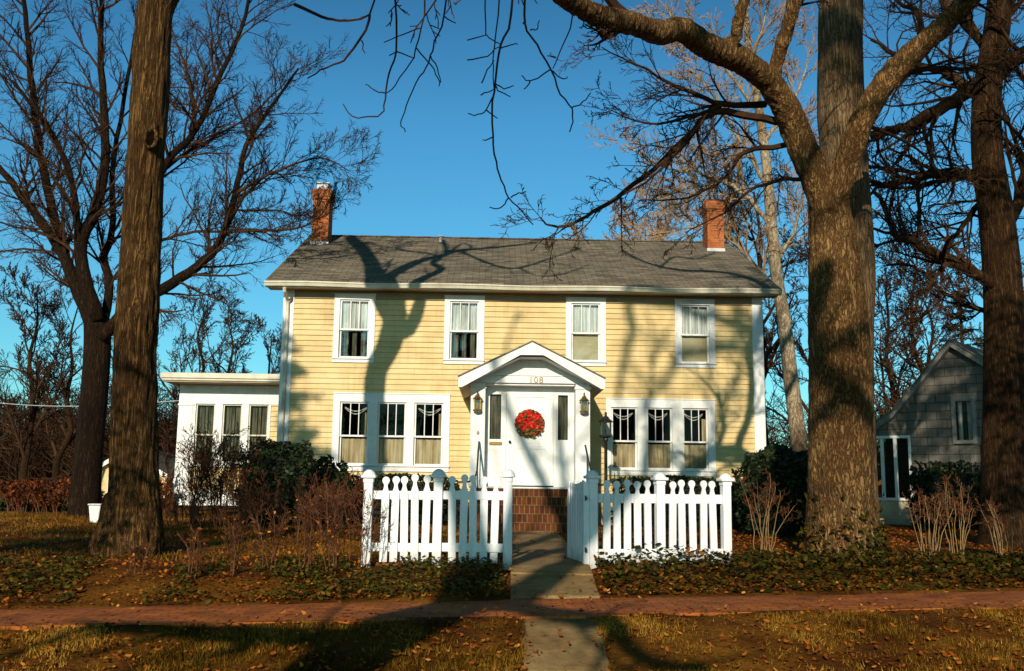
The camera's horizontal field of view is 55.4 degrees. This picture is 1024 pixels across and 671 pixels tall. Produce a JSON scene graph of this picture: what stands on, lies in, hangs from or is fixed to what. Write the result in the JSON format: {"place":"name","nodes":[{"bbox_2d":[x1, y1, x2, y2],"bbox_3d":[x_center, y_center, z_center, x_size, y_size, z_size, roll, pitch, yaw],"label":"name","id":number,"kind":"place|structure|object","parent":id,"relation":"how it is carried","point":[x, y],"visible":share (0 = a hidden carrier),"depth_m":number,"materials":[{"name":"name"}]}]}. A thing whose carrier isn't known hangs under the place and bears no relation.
{"place":"outdoors","nodes":[
{"label":"outdoors","id":0,"kind":"place"},
{"bbox_2d":[101,451,175,497],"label":"garage","id":1,"kind":"structure","parent":0,"point":[105,468],"depth_m":51.48,"materials":[{"name":"yellow paint"}]},
{"bbox_2d":[0,491,1023,670],"bbox_3d":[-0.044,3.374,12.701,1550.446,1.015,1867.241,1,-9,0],"label":"ground","id":2,"kind":"structure","parent":0,"point":[625,656],"depth_m":8.53,"materials":[{"name":"soil"}]},
{"bbox_2d":[0,477,56,512],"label":"bare shrub","id":3,"kind":"object","parent":2,"relation":"on","point":[14,495],"visible":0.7,"depth_m":26.30,"materials":[{"name":"brown plant"}]},
{"bbox_2d":[0,496,68,510],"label":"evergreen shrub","id":4,"kind":"object","parent":2,"relation":"on","point":[3,506],"visible":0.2,"depth_m":27.64,"materials":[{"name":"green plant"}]},
{"bbox_2d":[0,234,81,493],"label":"bare tree","id":5,"kind":"object","parent":2,"relation":"on","point":[29,373],"visible":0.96,"depth_m":46.51,"materials":[{"name":"brown plant"}]},
{"bbox_2d":[22,475,70,515],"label":"bare shrub","id":6,"kind":"object","parent":2,"relation":"on","point":[53,495],"visible":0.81,"depth_m":25.47,"materials":[{"name":"brown plant"}]},
{"bbox_2d":[0,263,118,488],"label":"bare tree","id":7,"kind":"object","parent":2,"relation":"on","point":[69,437],"visible":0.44,"depth_m":57.84,"materials":[{"name":"brown plant"}]},
{"bbox_2d":[88,503,101,522],"bbox_3d":[-9.229,3.943,21.634,0.300,0.415,0.300,1,-9,0],"label":"white bin","id":8,"kind":"object","parent":2,"relation":"on","point":[94,510],"visible":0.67,"depth_m":21.53,"materials":[{"name":"paint"}]},
{"bbox_2d":[83,0,179,556],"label":"shade tree","id":9,"kind":"object","parent":2,"relation":"on","point":[131,500],"visible":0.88,"depth_m":13.35,"materials":[{"name":"brown plant"}]},
{"bbox_2d":[118,527,156,574],"bbox_3d":[-4.122,2.374,10.701,0.400,0.526,0.240,6,-10,-29],"label":"bare sapling","id":10,"kind":"object","parent":2,"relation":"on","point":[136,560],"visible":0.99,"depth_m":10.71,"materials":[{"name":"brown plant"}]},
{"bbox_2d":[108,302,178,451],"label":"bare tree","id":11,"kind":"object","parent":2,"relation":"on","point":[162,386],"visible":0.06,"depth_m":71.08,"materials":[{"name":"brown plant"}]},
{"bbox_2d":[159,473,189,516],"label":"bare shrub","id":12,"kind":"object","parent":2,"relation":"on","point":[167,488],"visible":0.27,"depth_m":25.29,"materials":[{"name":"brown plant"}]},
{"bbox_2d":[0,0,383,516],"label":"shade tree","id":13,"kind":"object","parent":2,"relation":"on","point":[86,477],"visible":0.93,"depth_m":25.86,"materials":[{"name":"black plant"}]},
{"bbox_2d":[160,483,228,526],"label":"bare shrub","id":14,"kind":"object","parent":2,"relation":"on","point":[175,505],"visible":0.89,"depth_m":20.16,"materials":[{"name":"brown plant"}]},
{"bbox_2d":[178,520,210,579],"bbox_3d":[-3.485,2.328,10.598,0.479,0.643,0.226,-4,-10,29],"label":"bare sapling","id":15,"kind":"object","parent":2,"relation":"on","point":[193,546],"visible":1,"depth_m":10.53,"materials":[{"name":"brown plant"}]},
{"bbox_2d":[159,423,249,524],"bbox_3d":[-6.834,3.031,21.417,1.885,2.264,1.330,5,-10,-28],"label":"bare shrub","id":16,"kind":"object","parent":2,"relation":"on","point":[189,471],"visible":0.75,"depth_m":21.27,"materials":[{"name":"brown plant"}]},
{"bbox_2d":[157,239,253,450],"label":"bare tree","id":17,"kind":"object","parent":2,"relation":"on","point":[199,342],"visible":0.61,"depth_m":60.17,"materials":[{"name":"brown plant"}]},
{"bbox_2d":[171,421,248,523],"bbox_3d":[-6.580,3.018,21.595,1.759,2.349,1.783,8,-11,-40],"label":"bare shrub","id":18,"kind":"object","parent":2,"relation":"on","point":[207,451],"visible":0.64,"depth_m":21.32,"materials":[{"name":"brown plant"}]},
{"bbox_2d":[175,481,258,530],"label":"bare shrub","id":19,"kind":"object","parent":2,"relation":"on","point":[216,509],"visible":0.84,"depth_m":19.22,"materials":[{"name":"brown plant"}]},
{"bbox_2d":[185,282,266,372],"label":"bare tree","id":20,"kind":"object","parent":2,"relation":"on","point":[231,311],"visible":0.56,"depth_m":66.73,"materials":[{"name":"brown plant"}]},
{"bbox_2d":[220,509,254,576],"bbox_3d":[-3.073,2.291,10.805,0.287,0.729,0.514,0,-9,8],"label":"bare sapling","id":21,"kind":"object","parent":2,"relation":"on","point":[234,544],"visible":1,"depth_m":10.72,"materials":[{"name":"brown plant"}]},
{"bbox_2d":[205,431,277,524],"bbox_3d":[-5.745,3.090,21.081,1.772,2.078,1.577,1,-9,0],"label":"bare shrub","id":22,"kind":"object","parent":2,"relation":"on","point":[234,472],"visible":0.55,"depth_m":20.80,"materials":[{"name":"brown plant"}]},
{"bbox_2d":[0,554,506,605],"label":"ground cover","id":23,"kind":"object","parent":2,"relation":"on","point":[319,563],"visible":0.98,"depth_m":10.39,"materials":[{"name":"green plant"}]},
{"bbox_2d":[232,310,281,373],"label":"bare tree","id":24,"kind":"object","parent":2,"relation":"on","point":[270,354],"visible":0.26,"depth_m":70.49,"materials":[{"name":"brown plant"}]},
{"bbox_2d":[221,468,306,532],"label":"bare shrub","id":25,"kind":"object","parent":2,"relation":"on","point":[257,504],"visible":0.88,"depth_m":18.49,"materials":[{"name":"brown plant"}]},
{"bbox_2d":[246,499,296,572],"bbox_3d":[-2.678,2.233,10.847,0.505,0.842,0.439,1,-9,0],"label":"bare sapling","id":26,"kind":"object","parent":2,"relation":"on","point":[276,533],"visible":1,"depth_m":10.82,"materials":[{"name":"brown plant"}]},
{"bbox_2d":[234,437,314,526],"bbox_3d":[-5.069,3.234,21.250,1.889,2.023,1.882,1,-9,0],"label":"evergreen shrub","id":27,"kind":"object","parent":2,"relation":"on","point":[283,460],"visible":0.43,"depth_m":20.67,"materials":[{"name":"green plant"}]},
{"bbox_2d":[252,471,346,533],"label":"bare shrub","id":28,"kind":"object","parent":2,"relation":"on","point":[298,500],"visible":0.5,"depth_m":18.05,"materials":[{"name":"brown plant"}]},
{"bbox_2d":[287,474,332,578],"bbox_3d":[-2.213,2.094,10.700,0.440,1.137,0.696,1,-9,0],"label":"bare sapling","id":29,"kind":"object","parent":2,"relation":"on","point":[302,511],"visible":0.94,"depth_m":10.69,"materials":[{"name":"brown plant"}]},
{"bbox_2d":[291,454,355,527],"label":"evergreen shrub","id":30,"kind":"object","parent":2,"relation":"on","point":[335,471],"visible":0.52,"depth_m":20.35,"materials":[{"name":"green plant"}]},
{"bbox_2d":[304,470,356,575],"bbox_3d":[-2.004,2.054,10.742,0.541,1.186,0.604,-2,-9,20],"label":"bare sapling","id":31,"kind":"object","parent":2,"relation":"on","point":[338,521],"visible":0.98,"depth_m":10.76,"materials":[{"name":"brown plant"}]},
{"bbox_2d":[296,466,376,539],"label":"bare shrub","id":32,"kind":"object","parent":2,"relation":"on","point":[360,482],"visible":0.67,"depth_m":16.64,"materials":[{"name":"brown plant"}]},
{"bbox_2d":[339,483,388,571],"bbox_3d":[-1.686,2.159,10.963,0.546,1.015,0.468,1,-9,0],"label":"bare sapling","id":33,"kind":"object","parent":2,"relation":"on","point":[363,528],"visible":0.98,"depth_m":10.97,"materials":[{"name":"brown plant"}]},
{"bbox_2d":[343,472,460,525],"bbox_3d":[-2.659,3.781,22.274,3.039,1.308,1.262,1,-9,0],"label":"foundation hedge","id":34,"kind":"object","parent":2,"relation":"on","point":[409,485],"visible":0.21,"depth_m":21.87,"materials":[{"name":"green plant"}]},
{"bbox_2d":[361,469,514,570],"bbox_3d":[-0.873,2.247,11.382,1.820,1.389,0.196,0,-9,2],"label":"picket fence","id":35,"kind":"object","parent":2,"relation":"on","point":[436,547],"visible":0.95,"depth_m":11.38,"materials":[{"name":"white paint"}]},
{"bbox_2d":[0,357,880,492],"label":"distant woods","id":36,"kind":"object","parent":2,"relation":"on","point":[41,460],"visible":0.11,"depth_m":68.05,"materials":[{"name":"brown plant"}]},
{"bbox_2d":[293,0,592,224],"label":"shade tree","id":37,"kind":"object","parent":2,"relation":"on","point":[500,47],"visible":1,"depth_m":6.55,"materials":[{"name":"brown plant"}]},
{"bbox_2d":[160,182,781,532],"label":"yellow house","id":38,"kind":"structure","parent":2,"relation":"on","point":[448,356],"depth_m":24.20,"materials":[{"name":"paint"}]},
{"bbox_2d":[2,400,178,406],"bbox_3d":[-13.388,1.813,28.020,9.868,0.511,0.017,-3,-9,24],"label":"overhead wire","id":39,"kind":"object","parent":38,"relation":"attached to","point":[68,406],"visible":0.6,"depth_m":28.07,"materials":[{"name":"grey metal"}]},
{"bbox_2d":[189,404,218,466],"bbox_3d":[-8.116,2.638,25.771,0.690,1.652,0.210,1,-9,-1],"label":"wing window","id":40,"kind":"structure","parent":38,"relation":"in","point":[198,415],"depth_m":25.84,"materials":[{"name":"white paint"}]},
{"bbox_2d":[216,404,245,466],"bbox_3d":[-7.413,2.649,25.782,0.710,1.652,0.210,1,-9,-1],"label":"wing window","id":41,"kind":"structure","parent":38,"relation":"in","point":[225,410],"depth_m":25.84,"materials":[{"name":"white paint"}]},
{"bbox_2d":[242,404,270,463],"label":"wing window","id":42,"kind":"structure","parent":38,"relation":"in","point":[251,411],"depth_m":25.87,"materials":[{"name":"white paint"}]},
{"bbox_2d":[331,293,375,362],"bbox_3d":[-3.917,-0.177,24.261,1.050,1.730,0.245,1,-9,-1],"label":"window","id":43,"kind":"structure","parent":38,"relation":"in","point":[354,312],"depth_m":24.28,"materials":[{"name":"white paint"}]},
{"bbox_2d":[331,392,450,471],"bbox_3d":[-2.961,2.373,23.917,2.890,1.910,0.295,1,-9,-1],"label":"triple window","id":44,"kind":"structure","parent":38,"relation":"in","point":[408,454],"depth_m":23.88,"materials":[{"name":"white paint"}]},
{"bbox_2d":[443,295,484,364],"bbox_3d":[-1.188,-0.134,24.308,1.030,1.730,0.245,1,-9,-1],"label":"window","id":45,"kind":"structure","parent":38,"relation":"in","point":[464,314],"depth_m":24.33,"materials":[{"name":"white paint"}]},
{"bbox_2d":[514,409,544,438],"bbox_3d":[0.386,1.934,21.446,0.683,0.681,0.188,1,-9,-1],"label":"wreath","id":46,"kind":"object","parent":38,"relation":"attached to","point":[529,423],"visible":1,"depth_m":21.43,"materials":[{"name":"red plant"}]},
{"bbox_2d":[506,393,553,485],"bbox_3d":[0.394,2.279,21.457,1.052,2.030,0.135,1,-9,-1],"label":"door","id":47,"kind":"structure","parent":38,"relation":"in","point":[531,461],"depth_m":21.45,"materials":[{"name":"white paint"}]},
{"bbox_2d":[566,297,606,366],"bbox_3d":[1.841,-0.088,24.348,1.030,1.730,0.220,1,-9,-1],"label":"window","id":48,"kind":"structure","parent":38,"relation":"in","point":[585,316],"depth_m":24.38,"materials":[{"name":"white paint"}]},
{"bbox_2d":[605,398,716,476],"bbox_3d":[3.651,2.507,24.026,2.720,1.890,0.295,1,-9,-1],"label":"triple window","id":49,"kind":"structure","parent":38,"relation":"in","point":[641,458],"depth_m":23.99,"materials":[{"name":"white paint"}]},
{"bbox_2d":[674,299,716,367],"bbox_3d":[4.569,-0.045,24.395,1.030,1.730,0.220,1,-9,-1],"label":"window","id":50,"kind":"structure","parent":38,"relation":"in","point":[694,318],"depth_m":24.42,"materials":[{"name":"white paint"}]},
{"bbox_2d":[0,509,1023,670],"bbox_3d":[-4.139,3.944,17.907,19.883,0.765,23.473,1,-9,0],"label":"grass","id":51,"kind":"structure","parent":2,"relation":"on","point":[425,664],"depth_m":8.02,"materials":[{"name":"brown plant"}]},
{"bbox_2d":[0,516,1023,670],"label":"fallen leaves","id":52,"kind":"object","parent":2,"relation":"on","point":[894,540],"visible":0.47,"depth_m":9.80,"materials":[{"name":"brown plant"}]},
{"bbox_2d":[510,530,599,598],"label":"front walk","id":53,"kind":"structure","parent":2,"relation":"on","point":[532,571],"depth_m":10.89,"materials":[{"name":"concrete"}]},
{"bbox_2d":[523,619,610,670],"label":"curb walk","id":54,"kind":"structure","parent":2,"relation":"on","point":[585,653],"depth_m":7.90,"materials":[{"name":"concrete"}]},
{"bbox_2d":[561,213,593,238],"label":"bare tree","id":55,"kind":"object","parent":2,"relation":"on","point":[573,229],"visible":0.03,"depth_m":52.22,"materials":[{"name":"brown plant"}]},
{"bbox_2d":[598,412,612,529],"bbox_3d":[2.054,2.999,21.327,0.315,2.660,0.315,4,-9,-22],"label":"lamp post","id":56,"kind":"object","parent":2,"relation":"on","point":[605,419],"visible":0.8,"depth_m":21.37,"materials":[{"name":"black metal"}]},
{"bbox_2d":[612,180,697,239],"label":"bare tree","id":57,"kind":"object","parent":2,"relation":"on","point":[660,227],"visible":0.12,"depth_m":48.06,"materials":[{"name":"brown plant"}]},
{"bbox_2d":[583,470,734,568],"bbox_3d":[1.788,2.331,11.737,1.898,1.380,0.176,3,-9,-13],"label":"picket fence","id":58,"kind":"object","parent":2,"relation":"on","point":[659,498],"visible":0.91,"depth_m":11.72,"materials":[{"name":"white paint"}]},
{"bbox_2d":[567,480,588,563],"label":"garden gate","id":59,"kind":"structure","parent":58,"relation":"attached to","point":[578,522],"depth_m":11.80,"materials":[{"name":"white paint"}]},
{"bbox_2d":[611,474,720,529],"bbox_3d":[3.606,3.844,22.278,2.837,1.349,1.254,1,-9,0],"label":"foundation hedge","id":60,"kind":"object","parent":2,"relation":"on","point":[686,480],"visible":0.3,"depth_m":21.91,"materials":[{"name":"green plant"}]},
{"bbox_2d":[579,0,818,454],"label":"sycamore tree","id":61,"kind":"object","parent":2,"relation":"on","point":[797,430],"visible":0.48,"depth_m":37.25,"materials":[{"name":"brown plant"}]},
{"bbox_2d":[386,0,1023,565],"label":"shade tree","id":62,"kind":"object","parent":2,"relation":"on","point":[840,426],"visible":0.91,"depth_m":12.88,"materials":[{"name":"beige plant"}]},
{"bbox_2d":[645,154,784,313],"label":"bare tree","id":63,"kind":"object","parent":2,"relation":"on","point":[689,210],"visible":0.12,"depth_m":51.81,"materials":[{"name":"brown plant"}]},
{"bbox_2d":[716,481,746,530],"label":"foundation hedge","id":64,"kind":"object","parent":2,"relation":"on","point":[734,509],"visible":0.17,"depth_m":21.51,"materials":[{"name":"green plant"}]},
{"bbox_2d":[689,104,808,446],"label":"bare tree","id":65,"kind":"object","parent":2,"relation":"on","point":[770,351],"visible":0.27,"depth_m":43.95,"materials":[{"name":"brown plant"}]},
{"bbox_2d":[731,441,807,537],"bbox_3d":[5.314,3.083,19.281,1.760,1.992,2.075,1,-9,0],"label":"evergreen shrub","id":66,"kind":"object","parent":2,"relation":"on","point":[788,468],"visible":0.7,"depth_m":18.59,"materials":[{"name":"green plant"}]},
{"bbox_2d":[738,468,801,551],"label":"bare shrub","id":67,"kind":"object","parent":2,"relation":"on","point":[766,502],"visible":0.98,"depth_m":12.99,"materials":[{"name":"brown plant"}]},
{"bbox_2d":[594,541,1023,595],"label":"ivy","id":68,"kind":"object","parent":2,"relation":"on","point":[1010,562],"visible":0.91,"depth_m":10.95,"materials":[{"name":"green plant"}]},
{"bbox_2d":[765,150,916,445],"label":"bare tree","id":69,"kind":"object","parent":2,"relation":"on","point":[801,350],"visible":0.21,"depth_m":49.08,"materials":[{"name":"brown plant"}]},
{"bbox_2d":[792,480,891,566],"bbox_3d":[4.291,2.414,12.514,1.272,1.108,0.719,1,-9,0],"label":"ivy","id":70,"kind":"object","parent":2,"relation":"on","point":[884,543],"visible":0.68,"depth_m":12.34,"materials":[{"name":"green plant"}]},
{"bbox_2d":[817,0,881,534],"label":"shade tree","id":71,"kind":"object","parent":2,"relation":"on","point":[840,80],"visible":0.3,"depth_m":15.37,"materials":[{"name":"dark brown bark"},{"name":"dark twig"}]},
{"bbox_2d":[874,234,954,419],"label":"bare tree","id":72,"kind":"object","parent":2,"relation":"on","point":[888,343],"visible":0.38,"depth_m":48.05,"materials":[{"name":"brown plant"}]},
{"bbox_2d":[808,0,1023,548],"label":"shade tree","id":73,"kind":"object","parent":2,"relation":"on","point":[999,277],"visible":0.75,"depth_m":17.23,"materials":[{"name":"brown plant"}]},
{"bbox_2d":[874,213,974,399],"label":"bare tree","id":74,"kind":"object","parent":2,"relation":"on","point":[912,374],"visible":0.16,"depth_m":57.04,"materials":[{"name":"brown plant"}]},
{"bbox_2d":[874,243,975,415],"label":"bare tree","id":75,"kind":"object","parent":2,"relation":"on","point":[930,349],"visible":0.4,"depth_m":46.46,"materials":[{"name":"brown plant"}]},
{"bbox_2d":[875,338,982,524],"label":"grey house","id":76,"kind":"structure","parent":2,"relation":"on","point":[934,413],"depth_m":27.27,"materials":[{"name":"grey wood"}]},
{"bbox_2d":[950,397,977,443],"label":"window","id":77,"kind":"structure","parent":76,"relation":"in","point":[971,407],"depth_m":26.74,"materials":[{"name":"white wood"}]},
{"bbox_2d":[901,486,964,557],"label":"bare shrub","id":78,"kind":"object","parent":2,"relation":"on","point":[927,513],"visible":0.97,"depth_m":12.94,"materials":[{"name":"brown plant"}]},
{"bbox_2d":[902,459,979,530],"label":"evergreen shrub","id":79,"kind":"object","parent":2,"relation":"on","point":[927,478],"visible":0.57,"depth_m":23.75,"materials":[{"name":"green plant"}]},
{"bbox_2d":[929,473,982,559],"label":"bare shrub","id":80,"kind":"object","parent":2,"relation":"on","point":[963,510],"visible":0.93,"depth_m":12.99,"materials":[{"name":"brown plant"}]},
{"bbox_2d":[938,273,982,349],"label":"spruce tree","id":81,"kind":"object","parent":2,"relation":"on","point":[962,330],"visible":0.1,"depth_m":50.59,"materials":[{"name":"brown plant"}]},
{"bbox_2d":[955,482,979,531],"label":"evergreen shrub","id":82,"kind":"object","parent":2,"relation":"on","point":[973,519],"visible":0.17,"depth_m":22.89,"materials":[{"name":"green plant"}]},
{"bbox_2d":[950,224,1023,349],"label":"bare tree","id":83,"kind":"object","parent":2,"relation":"on","point":[972,334],"visible":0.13,"depth_m":62.61,"materials":[{"name":"brown plant"}]},
{"bbox_2d":[974,497,1018,554],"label":"bare shrub","id":84,"kind":"object","parent":2,"relation":"on","point":[997,520],"visible":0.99,"depth_m":12.94,"materials":[{"name":"brown plant"}]},
{"bbox_2d":[0,591,1023,629],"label":"sidewalk","id":85,"kind":"structure","parent":0,"point":[177,616],"depth_m":9.07,"materials":[{"name":"brick"}]},
{"bbox_2d":[0,0,1023,444],"label":"sky","id":86,"kind":"structure","parent":0,"point":[435,177],"materials":[{"name":"blue"}]}
]}

